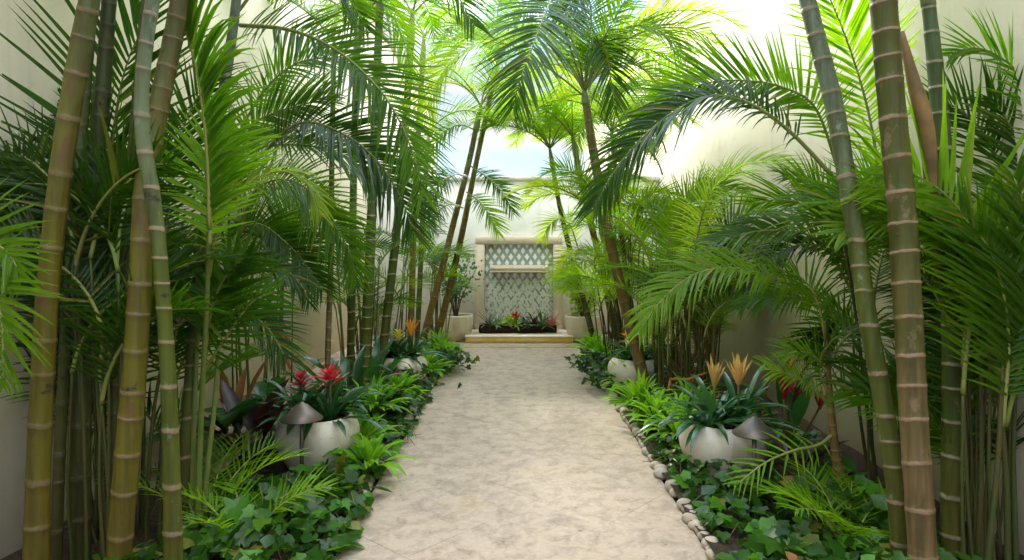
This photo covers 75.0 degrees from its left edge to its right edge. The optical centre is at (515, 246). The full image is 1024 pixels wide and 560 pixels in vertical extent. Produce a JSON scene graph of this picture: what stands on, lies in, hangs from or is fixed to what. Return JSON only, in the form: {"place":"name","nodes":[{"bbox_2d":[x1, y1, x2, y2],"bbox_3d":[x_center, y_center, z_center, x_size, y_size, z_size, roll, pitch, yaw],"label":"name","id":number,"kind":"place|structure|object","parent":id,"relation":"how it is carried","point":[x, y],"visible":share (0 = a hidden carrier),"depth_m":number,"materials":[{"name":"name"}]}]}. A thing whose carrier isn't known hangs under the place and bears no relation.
{"place":"outdoors","nodes":[
{"label":"outdoors","id":0,"kind":"place"},
{"bbox_2d":[138,348,700,555],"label":"ground","id":1,"kind":"structure","parent":0,"point":[334,553],"depth_m":4.49,"materials":[{"name":"soil"}]},
{"bbox_2d":[22,0,100,559],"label":"palm tree","id":2,"kind":"object","parent":1,"relation":"on","point":[36,528],"visible":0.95,"depth_m":2.75,"materials":[{"name":"green plant"}]},
{"bbox_2d":[0,489,158,559],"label":"garden bed","id":3,"kind":"object","parent":1,"relation":"on","point":[153,519],"visible":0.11,"depth_m":3.53,"materials":[{"name":"soil"}]},
{"bbox_2d":[50,33,95,559],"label":"palm tree","id":4,"kind":"object","parent":3,"relation":"on","point":[58,474],"visible":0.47,"depth_m":3.03,"materials":[{"name":"green plant"}]},
{"bbox_2d":[68,0,116,559],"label":"palm tree","id":5,"kind":"object","parent":3,"relation":"on","point":[104,68],"visible":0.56,"depth_m":3.14,"materials":[{"name":"green plant"}]},
{"bbox_2d":[0,0,322,559],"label":"palm clump","id":6,"kind":"object","parent":3,"relation":"on","point":[105,294],"visible":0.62,"depth_m":3.01,"materials":[{"name":"green plant"}]},
{"bbox_2d":[0,0,437,558],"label":"garden wall","id":7,"kind":"structure","parent":1,"relation":"on","point":[17,66],"depth_m":4.59,"materials":[{"name":"beige paint"}]},
{"bbox_2d":[138,345,372,487],"bbox_3d":[-2.225,1.505,7.190,0.550,0.040,5.980,0,0,0],"label":"sand strip","id":8,"kind":"object","parent":1,"relation":"on","point":[334,356],"visible":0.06,"depth_m":5.23,"materials":[{"name":"soil"}]},
{"bbox_2d":[141,388,289,454],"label":"broadleaf plant","id":9,"kind":"object","parent":8,"relation":"on","point":[237,413],"visible":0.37,"depth_m":4.64,"materials":[{"name":"green plant"}]},
{"bbox_2d":[219,357,268,432],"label":"dry plant","id":10,"kind":"object","parent":8,"relation":"on","point":[240,387],"visible":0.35,"depth_m":4.97,"materials":[{"name":"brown plant"}]},
{"bbox_2d":[194,15,449,420],"bbox_3d":[-1.604,-0.101,5.330,1.807,3.310,3.388,0,0,-40],"label":"palm clump","id":11,"kind":"object","parent":8,"relation":"on","point":[288,225],"visible":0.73,"depth_m":4.86,"materials":[{"name":"green plant"}]},
{"bbox_2d":[133,344,436,559],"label":"garden bed","id":12,"kind":"object","parent":1,"relation":"on","point":[279,467],"depth_m":4.37,"materials":[{"name":"soil"}]},
{"bbox_2d":[103,0,144,526],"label":"palm tree","id":13,"kind":"object","parent":12,"relation":"on","point":[114,393],"visible":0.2,"depth_m":3.12,"materials":[{"name":"green plant"}]},
{"bbox_2d":[106,0,189,559],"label":"palm tree","id":14,"kind":"object","parent":12,"relation":"on","point":[125,479],"visible":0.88,"depth_m":2.78,"materials":[{"name":"green plant"}]},
{"bbox_2d":[133,0,183,559],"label":"palm tree","id":15,"kind":"object","parent":12,"relation":"on","point":[172,533],"visible":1,"depth_m":2.69,"materials":[{"name":"green plant"}]},
{"bbox_2d":[92,428,311,531],"bbox_3d":[-1.586,1.286,3.562,1.038,0.492,0.833,0,0,0],"label":"palm seedling","id":16,"kind":"object","parent":12,"relation":"on","point":[229,455],"visible":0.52,"depth_m":3.61,"materials":[{"name":"green plant"}]},
{"bbox_2d":[197,378,288,466],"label":"purple plant","id":17,"kind":"object","parent":12,"relation":"on","point":[230,400],"visible":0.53,"depth_m":4.63,"materials":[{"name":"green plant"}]},
{"bbox_2d":[159,0,340,529],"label":"palm clump","id":18,"kind":"object","parent":12,"relation":"on","point":[219,153],"visible":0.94,"depth_m":3.31,"materials":[{"name":"green plant"}]},
{"bbox_2d":[158,462,341,549],"bbox_3d":[-1.345,1.316,3.286,0.848,0.432,0.710,0,0,-38],"label":"palm seedling","id":19,"kind":"object","parent":12,"relation":"on","point":[293,492],"visible":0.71,"depth_m":3.30,"materials":[{"name":"green plant"}]},
{"bbox_2d":[179,376,322,444],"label":"broadleaf plant","id":20,"kind":"object","parent":12,"relation":"on","point":[261,388],"visible":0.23,"depth_m":5.16,"materials":[{"name":"green plant"}]},
{"bbox_2d":[92,345,447,559],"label":"ivy cover","id":21,"kind":"object","parent":12,"relation":"on","point":[250,522],"visible":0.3,"depth_m":3.39,"materials":[{"name":"green plant"}]},
{"bbox_2d":[425,335,467,366],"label":"bush","id":22,"kind":"object","parent":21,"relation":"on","point":[443,343],"visible":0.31,"depth_m":8.53,"materials":[{"name":"green plant"}]},
{"bbox_2d":[280,402,322,474],"bbox_3d":[-1.350,1.272,4.220,0.262,0.575,0.262,0,0,0],"label":"path light","id":23,"kind":"object","parent":12,"relation":"on","point":[301,414],"visible":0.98,"depth_m":4.17,"materials":[{"name":"grey metal"}]},
{"bbox_2d":[275,411,359,473],"bbox_3d":[-1.368,1.359,4.619,0.565,0.384,0.559,0,0,0],"label":"flower pot","id":24,"kind":"object","parent":12,"relation":"on","point":[323,437],"visible":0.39,"depth_m":4.40,"materials":[{"name":"ceramic"}]},
{"bbox_2d":[241,368,348,434],"bbox_3d":[-1.547,1.056,4.569,0.791,0.416,0.792,0,0,0],"label":"bromeliad","id":25,"kind":"object","parent":24,"relation":"in","point":[299,383],"visible":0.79,"depth_m":4.59,"materials":[{"name":"green plant"}]},
{"bbox_2d":[257,361,387,436],"bbox_3d":[-1.228,1.019,4.557,0.787,0.457,0.851,0,0,32],"label":"bromeliad","id":26,"kind":"object","parent":24,"relation":"in","point":[331,410],"visible":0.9,"depth_m":4.54,"materials":[{"name":"green plant"}]},
{"bbox_2d":[261,360,384,440],"bbox_3d":[-1.378,1.036,4.683,0.876,0.445,0.873,0,0,0],"label":"bromeliad","id":27,"kind":"object","parent":24,"relation":"in","point":[319,407],"visible":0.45,"depth_m":4.62,"materials":[{"name":"green plant"}]},
{"bbox_2d":[272,344,404,415],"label":"broadleaf plant","id":28,"kind":"object","parent":12,"relation":"on","point":[357,367],"visible":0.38,"depth_m":5.87,"materials":[{"name":"green plant"}]},
{"bbox_2d":[267,0,450,406],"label":"palm tree","id":29,"kind":"object","parent":12,"relation":"on","point":[351,311],"visible":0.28,"depth_m":6.49,"materials":[{"name":"green plant"}]},
{"bbox_2d":[322,335,415,389],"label":"broadleaf plant","id":30,"kind":"object","parent":12,"relation":"on","point":[376,358],"visible":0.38,"depth_m":6.32,"materials":[{"name":"green plant"}]},
{"bbox_2d":[328,432,420,478],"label":"bush","id":31,"kind":"object","parent":12,"relation":"on","point":[369,451],"visible":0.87,"depth_m":4.35,"materials":[{"name":"green plant"}]},
{"bbox_2d":[346,407,402,458],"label":"bush","id":32,"kind":"object","parent":12,"relation":"on","point":[367,430],"visible":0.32,"depth_m":4.78,"materials":[{"name":"green plant"}]},
{"bbox_2d":[338,372,415,422],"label":"bush","id":33,"kind":"object","parent":12,"relation":"on","point":[373,398],"visible":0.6,"depth_m":5.68,"materials":[{"name":"green plant"}]},
{"bbox_2d":[289,0,469,384],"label":"palm tree","id":34,"kind":"object","parent":12,"relation":"on","point":[328,320],"visible":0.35,"depth_m":5.98,"materials":[{"name":"green plant"}]},
{"bbox_2d":[339,381,424,421],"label":"border plant","id":35,"kind":"object","parent":12,"relation":"on","point":[411,396],"visible":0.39,"depth_m":5.89,"materials":[{"name":"green plant"}]},
{"bbox_2d":[312,219,474,388],"bbox_3d":[-1.506,0.562,7.857,1.871,2.022,2.162,0,0,-42],"label":"palm clump","id":36,"kind":"object","parent":12,"relation":"on","point":[377,312],"visible":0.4,"depth_m":7.43,"materials":[{"name":"green plant"}]},
{"bbox_2d":[383,353,427,381],"bbox_3d":[-1.221,1.359,7.129,0.565,0.384,0.559,0,0,0],"label":"flower pot","id":37,"kind":"object","parent":12,"relation":"on","point":[415,365],"visible":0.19,"depth_m":6.92,"materials":[{"name":"ceramic"}]},
{"bbox_2d":[355,322,431,358],"bbox_3d":[-1.342,1.032,7.161,0.954,0.445,0.818,0,0,0],"label":"bromeliad","id":38,"kind":"object","parent":37,"relation":"in","point":[392,346],"visible":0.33,"depth_m":7.09,"materials":[{"name":"green plant"}]},
{"bbox_2d":[386,328,426,367],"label":"bromeliad","id":39,"kind":"object","parent":37,"relation":"in","point":[397,334],"visible":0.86,"depth_m":7.03,"materials":[{"name":"green plant"}]},
{"bbox_2d":[387,318,449,361],"bbox_3d":[-1.111,1.001,7.211,0.852,0.478,0.732,0,0,-38],"label":"bromeliad","id":40,"kind":"object","parent":37,"relation":"in","point":[410,327],"visible":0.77,"depth_m":7.15,"materials":[{"name":"green plant"}]},
{"bbox_2d":[381,370,432,400],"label":"bush","id":41,"kind":"object","parent":12,"relation":"on","point":[395,380],"visible":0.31,"depth_m":6.32,"materials":[{"name":"green plant"}]},
{"bbox_2d":[316,0,519,375],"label":"palm tree","id":42,"kind":"object","parent":12,"relation":"on","point":[388,303],"visible":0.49,"depth_m":7.06,"materials":[{"name":"green plant"}]},
{"bbox_2d":[388,363,461,395],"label":"border plant","id":43,"kind":"object","parent":12,"relation":"on","point":[418,382],"visible":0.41,"depth_m":6.79,"materials":[{"name":"green plant"}]},
{"bbox_2d":[343,90,507,352],"bbox_3d":[-1.231,-0.336,9.191,2.351,3.812,0.796,0,0,-12],"label":"palm tree","id":44,"kind":"object","parent":12,"relation":"on","point":[419,292],"visible":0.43,"depth_m":8.99,"materials":[{"name":"green plant"}]},
{"bbox_2d":[347,0,517,343],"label":"palm tree","id":45,"kind":"object","parent":12,"relation":"on","point":[411,313],"visible":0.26,"depth_m":8.24,"materials":[{"name":"green plant"}]},
{"bbox_2d":[389,238,477,336],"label":"palm clump","id":46,"kind":"object","parent":12,"relation":"on","point":[435,261],"visible":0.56,"depth_m":9.58,"materials":[{"name":"green plant"}]},
{"bbox_2d":[418,347,456,379],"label":"bush","id":47,"kind":"object","parent":12,"relation":"on","point":[429,358],"visible":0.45,"depth_m":7.63,"materials":[{"name":"green plant"}]},
{"bbox_2d":[420,327,463,350],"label":"bush","id":48,"kind":"object","parent":12,"relation":"on","point":[432,341],"visible":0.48,"depth_m":9.22,"materials":[{"name":"green plant"}]},
{"bbox_2d":[426,346,482,373],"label":"border plant","id":49,"kind":"object","parent":12,"relation":"on","point":[455,357],"visible":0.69,"depth_m":8.04,"materials":[{"name":"green plant"}]},
{"bbox_2d":[391,39,573,350],"bbox_3d":[-0.420,-0.589,9.540,2.727,4.287,2.206,0,0,0],"label":"palm tree","id":50,"kind":"object","parent":12,"relation":"on","point":[492,221],"visible":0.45,"depth_m":9.30,"materials":[{"name":"green plant"}]},
{"bbox_2d":[415,0,578,349],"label":"palm tree","id":51,"kind":"object","parent":12,"relation":"on","point":[448,291],"visible":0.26,"depth_m":9.66,"materials":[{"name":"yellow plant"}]},
{"bbox_2d":[180,0,495,528],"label":"palm tree","id":52,"kind":"object","parent":1,"relation":"on","point":[417,142],"visible":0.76,"depth_m":3.75,"materials":[{"name":"green plant"}]},
{"bbox_2d":[349,0,383,386],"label":"palm tree","id":53,"kind":"object","parent":1,"relation":"on","point":[366,321],"visible":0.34,"depth_m":6.18,"materials":[{"name":"green plant"}]},
{"bbox_2d":[373,176,658,334],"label":"end wall","id":54,"kind":"structure","parent":1,"relation":"on","point":[522,226],"depth_m":11.60,"materials":[{"name":"white paint"}]},
{"bbox_2d":[395,0,754,383],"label":"palm tree","id":55,"kind":"object","parent":1,"relation":"on","point":[603,56],"visible":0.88,"depth_m":6.23,"materials":[{"name":"green plant"}]},
{"bbox_2d":[581,344,1023,559],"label":"garden bed","id":56,"kind":"object","parent":1,"relation":"on","point":[736,536],"visible":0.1,"depth_m":4.46,"materials":[{"name":"soil"}]},
{"bbox_2d":[459,103,625,336],"bbox_3d":[0.455,-0.309,9.698,2.468,3.754,2.485,0,0,31],"label":"palm tree","id":57,"kind":"object","parent":56,"relation":"on","point":[551,130],"visible":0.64,"depth_m":9.56,"materials":[{"name":"green plant"}]},
{"bbox_2d":[491,72,647,349],"bbox_3d":[0.831,-0.329,9.196,2.359,3.768,2.624,0,0,0],"label":"palm tree","id":58,"kind":"object","parent":56,"relation":"on","point":[560,261],"visible":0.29,"depth_m":8.97,"materials":[{"name":"green plant"}]},
{"bbox_2d":[501,175,661,346],"bbox_3d":[0.981,0.245,9.050,2.391,2.622,1.530,0,0,0],"label":"palm tree","id":59,"kind":"object","parent":56,"relation":"on","point":[571,193],"visible":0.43,"depth_m":8.78,"materials":[{"name":"green plant"}]},
{"bbox_2d":[568,326,607,351],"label":"bush","id":60,"kind":"object","parent":56,"relation":"on","point":[586,343],"visible":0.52,"depth_m":9.23,"materials":[{"name":"green plant"}]},
{"bbox_2d":[564,349,618,375],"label":"border plant","id":61,"kind":"object","parent":56,"relation":"on","point":[596,357],"visible":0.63,"depth_m":7.71,"materials":[{"name":"green plant"}]},
{"bbox_2d":[570,335,620,361],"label":"bush","id":62,"kind":"object","parent":56,"relation":"on","point":[598,344],"visible":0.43,"depth_m":8.46,"materials":[{"name":"green plant"}]},
{"bbox_2d":[569,361,623,389],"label":"border plant","id":63,"kind":"object","parent":56,"relation":"on","point":[602,373],"visible":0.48,"depth_m":7.10,"materials":[{"name":"green plant"}]},
{"bbox_2d":[522,64,706,335],"bbox_3d":[1.133,-0.267,8.213,2.212,3.676,2.197,0,0,38],"label":"palm tree","id":64,"kind":"object","parent":56,"relation":"on","point":[554,106],"visible":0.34,"depth_m":8.09,"materials":[{"name":"green plant"}]},
{"bbox_2d":[597,358,653,395],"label":"bush","id":65,"kind":"object","parent":56,"relation":"on","point":[610,382],"visible":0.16,"depth_m":6.81,"materials":[{"name":"green plant"}]},
{"bbox_2d":[536,63,719,364],"bbox_3d":[1.409,-0.383,8.271,2.414,3.870,2.341,0,0,0],"label":"palm clump","id":66,"kind":"object","parent":56,"relation":"on","point":[599,252],"visible":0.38,"depth_m":8.00,"materials":[{"name":"green plant"}]},
{"bbox_2d":[608,355,656,392],"bbox_3d":[1.254,1.359,6.999,0.565,0.384,0.559,0,0,0],"label":"flower pot","id":67,"kind":"object","parent":56,"relation":"on","point":[620,370],"visible":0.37,"depth_m":6.79,"materials":[{"name":"ceramic"}]},
{"bbox_2d":[604,331,653,360],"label":"bromeliad","id":68,"kind":"object","parent":67,"relation":"in","point":[628,356],"visible":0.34,"depth_m":6.96,"materials":[{"name":"green plant"}]},
{"bbox_2d":[608,336,669,361],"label":"bromeliad","id":69,"kind":"object","parent":67,"relation":"in","point":[650,350],"visible":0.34,"depth_m":6.98,"materials":[{"name":"green plant"}]},
{"bbox_2d":[597,368,677,421],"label":"bush","id":70,"kind":"object","parent":56,"relation":"on","point":[629,390],"visible":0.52,"depth_m":5.87,"materials":[{"name":"green plant"}]},
{"bbox_2d":[620,385,686,435],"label":"bush","id":71,"kind":"object","parent":56,"relation":"on","point":[655,400],"visible":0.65,"depth_m":5.49,"materials":[{"name":"green plant"}]},
{"bbox_2d":[653,468,667,479],"bbox_3d":[0.982,1.523,4.470,0.104,0.075,0.105,2,-2,32],"label":"pebble","id":72,"kind":"object","parent":56,"relation":"on","point":[657,473],"visible":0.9,"depth_m":4.44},
{"bbox_2d":[627,385,697,430],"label":"border plant","id":73,"kind":"object","parent":56,"relation":"on","point":[679,391],"visible":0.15,"depth_m":5.74,"materials":[{"name":"green plant"}]},
{"bbox_2d":[629,390,697,443],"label":"bush","id":74,"kind":"object","parent":56,"relation":"on","point":[676,425],"visible":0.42,"depth_m":5.06,"materials":[{"name":"green plant"}]},
{"bbox_2d":[643,374,721,414],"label":"bush","id":75,"kind":"object","parent":56,"relation":"on","point":[686,387],"visible":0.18,"depth_m":5.73,"materials":[{"name":"green plant"}]},
{"bbox_2d":[667,372,706,391],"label":"dry stalk","id":76,"kind":"object","parent":56,"relation":"on","point":[690,379],"visible":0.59,"depth_m":5.99,"materials":[{"name":"plant"}]},
{"bbox_2d":[563,143,815,398],"bbox_3d":[1.571,0.407,6.337,2.192,2.478,2.733,0,0,17],"label":"palm clump","id":77,"kind":"object","parent":56,"relation":"on","point":[710,315],"visible":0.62,"depth_m":6.18,"materials":[{"name":"green plant"}]},
{"bbox_2d":[681,512,697,523],"bbox_3d":[0.988,1.530,3.741,0.098,0.064,0.089,0,0,42],"label":"pebble","id":78,"kind":"object","parent":56,"relation":"on","point":[686,518],"visible":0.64,"depth_m":3.72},
{"bbox_2d":[688,519,702,530],"bbox_3d":[0.992,1.528,3.647,0.083,0.060,0.094,6,-6,-17],"label":"pebble","id":79,"kind":"object","parent":56,"relation":"on","point":[692,524],"visible":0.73,"depth_m":3.63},
{"bbox_2d":[701,536,718,548],"bbox_3d":[1.002,1.526,3.423,0.091,0.066,0.092,-12,-5,-27],"label":"pebble","id":80,"kind":"object","parent":56,"relation":"on","point":[704,543],"visible":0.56,"depth_m":3.41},
{"bbox_2d":[679,413,766,479],"bbox_3d":[1.384,1.359,4.459,0.565,0.384,0.559,0,0,0],"label":"flower pot","id":81,"kind":"object","parent":56,"relation":"on","point":[710,444],"visible":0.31,"depth_m":4.24,"materials":[{"name":"ceramic"}]},
{"bbox_2d":[631,394,777,452],"bbox_3d":[1.294,1.130,4.395,0.844,0.288,0.803,0,0,35],"label":"bromeliad","id":82,"kind":"object","parent":81,"relation":"in","point":[709,418],"visible":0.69,"depth_m":4.32,"materials":[{"name":"green plant"}]},
{"bbox_2d":[654,353,790,447],"bbox_3d":[1.322,1.003,4.464,0.845,0.547,0.850,0,0,0],"label":"bromeliad","id":83,"kind":"object","parent":81,"relation":"in","point":[706,399],"visible":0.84,"depth_m":4.46,"materials":[{"name":"green plant"}]},
{"bbox_2d":[685,352,806,434],"bbox_3d":[1.516,0.977,4.472,0.866,0.538,0.834,0,0,0],"label":"bromeliad","id":84,"kind":"object","parent":81,"relation":"in","point":[738,372],"visible":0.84,"depth_m":4.51,"materials":[{"name":"green plant"}]},
{"bbox_2d":[571,20,914,486],"bbox_3d":[1.831,0.100,4.285,2.806,3.108,1.257,0,0,-25],"label":"palm clump","id":85,"kind":"object","parent":56,"relation":"on","point":[656,117],"visible":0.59,"depth_m":4.14,"materials":[{"name":"green plant"}]},
{"bbox_2d":[732,416,776,489],"bbox_3d":[1.398,1.278,3.900,0.247,0.565,0.247,0,0,0],"label":"path light","id":86,"kind":"object","parent":56,"relation":"on","point":[748,428],"visible":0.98,"depth_m":3.85,"materials":[{"name":"grey metal"}]},
{"bbox_2d":[732,353,825,459],"bbox_3d":[1.765,1.110,4.725,0.766,0.828,0.662,0,0,34],"label":"heliconia","id":87,"kind":"object","parent":56,"relation":"on","point":[796,399],"visible":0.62,"depth_m":4.72,"materials":[{"name":"green plant"}]},
{"bbox_2d":[586,342,983,559],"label":"ivy cover","id":88,"kind":"object","parent":56,"relation":"on","point":[774,533],"visible":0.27,"depth_m":3.51,"materials":[{"name":"green plant"}]},
{"bbox_2d":[721,244,897,518],"bbox_3d":[1.689,0.765,3.663,1.170,1.603,0.581,0,0,0],"label":"palm tree","id":89,"kind":"object","parent":56,"relation":"on","point":[825,364],"visible":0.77,"depth_m":3.68,"materials":[{"name":"green plant"}]},
{"bbox_2d":[764,438,862,473],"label":"purple plant","id":90,"kind":"object","parent":56,"relation":"on","point":[779,444],"visible":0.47,"depth_m":4.54,"materials":[{"name":"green plant"}]},
{"bbox_2d":[751,455,889,552],"bbox_3d":[1.560,1.312,3.270,0.721,0.441,0.901,0,0,43],"label":"palm seedling","id":91,"kind":"object","parent":56,"relation":"on","point":[826,516],"visible":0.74,"depth_m":3.34,"materials":[{"name":"green plant"}]},
{"bbox_2d":[777,0,919,556],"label":"palm tree","id":92,"kind":"object","parent":56,"relation":"on","point":[819,42],"visible":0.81,"depth_m":3.01,"materials":[{"name":"green plant"}]},
{"bbox_2d":[757,6,1023,559],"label":"palm clump","id":93,"kind":"object","parent":56,"relation":"on","point":[977,235],"visible":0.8,"depth_m":3.03,"materials":[{"name":"green plant"}]},
{"bbox_2d":[869,0,938,559],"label":"palm tree","id":94,"kind":"object","parent":56,"relation":"on","point":[910,358],"visible":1,"depth_m":2.74,"materials":[{"name":"green plant"}]},
{"bbox_2d":[901,0,962,559],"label":"palm tree","id":95,"kind":"object","parent":56,"relation":"on","point":[928,115],"visible":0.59,"depth_m":3.14,"materials":[{"name":"green plant"}]},
{"bbox_2d":[584,0,1023,554],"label":"garden wall","id":96,"kind":"structure","parent":1,"relation":"on","point":[714,142],"depth_m":5.97,"materials":[{"name":"beige paint"}]},
{"bbox_2d":[359,335,669,346],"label":"terrace","id":97,"kind":"structure","parent":0,"point":[464,344],"depth_m":10.48,"materials":[{"name":"stone"}]},
{"bbox_2d":[438,313,472,341],"bbox_3d":[-0.980,1.333,10.949,0.582,0.427,0.578,0,0,0],"label":"planter pot","id":98,"kind":"object","parent":97,"relation":"on","point":[460,325],"visible":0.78,"depth_m":10.72,"materials":[{"name":"ceramic"}]},
{"bbox_2d":[428,254,483,315],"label":"shrub","id":99,"kind":"object","parent":98,"relation":"on","point":[455,310],"visible":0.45,"depth_m":10.92,"materials":[{"name":"green plant"}]},
{"bbox_2d":[465,237,573,342],"bbox_3d":[0.064,0.691,11.111,1.740,1.711,0.973,0,0,0],"label":"wall fountain","id":100,"kind":"object","parent":97,"relation":"on","point":[511,268],"depth_m":11.51,"materials":[{"name":"beige stone"}]},
{"bbox_2d":[478,322,556,333],"bbox_3d":[0.044,1.374,11.018,1.309,0.243,0.231,0,0,-2],"label":"log planter","id":101,"kind":"object","parent":100,"relation":"on","point":[488,329],"visible":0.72,"depth_m":10.95,"materials":[{"name":"wood"}]},
{"bbox_2d":[472,311,500,327],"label":"bromeliad","id":102,"kind":"object","parent":101,"relation":"in","point":[489,319],"visible":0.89,"depth_m":10.95,"materials":[{"name":"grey plant"}]},
{"bbox_2d":[503,311,526,329],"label":"bromeliad","id":103,"kind":"object","parent":101,"relation":"in","point":[514,321],"visible":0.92,"depth_m":10.94,"materials":[{"name":"green plant"}]},
{"bbox_2d":[521,309,564,329],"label":"bromeliad","id":104,"kind":"object","parent":101,"relation":"in","point":[545,318],"visible":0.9,"depth_m":10.98,"materials":[{"name":"green plant"}]},
{"bbox_2d":[539,314,561,328],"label":"bromeliad","id":105,"kind":"object","parent":101,"relation":"in","point":[551,321],"visible":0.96,"depth_m":10.97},
{"bbox_2d":[565,314,600,342],"bbox_3d":[1.100,1.333,10.849,0.582,0.427,0.578,0,0,0],"label":"planter pot","id":106,"kind":"object","parent":97,"relation":"on","point":[575,325],"visible":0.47,"depth_m":10.63,"materials":[{"name":"ceramic"}]},
{"bbox_2d":[562,259,605,316],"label":"shrub","id":107,"kind":"object","parent":106,"relation":"in","point":[579,309],"visible":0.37,"depth_m":10.75,"materials":[{"name":"green plant"}]},
{"bbox_2d":[392,0,649,175],"label":"sky","id":108,"kind":"structure","parent":0,"point":[523,161],"materials":[{"name":"white"}]},
{"bbox_2d":[336,347,708,559],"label":"path","id":109,"kind":"structure","parent":0,"point":[527,453],"depth_m":4.41,"materials":[{"name":"stone"}]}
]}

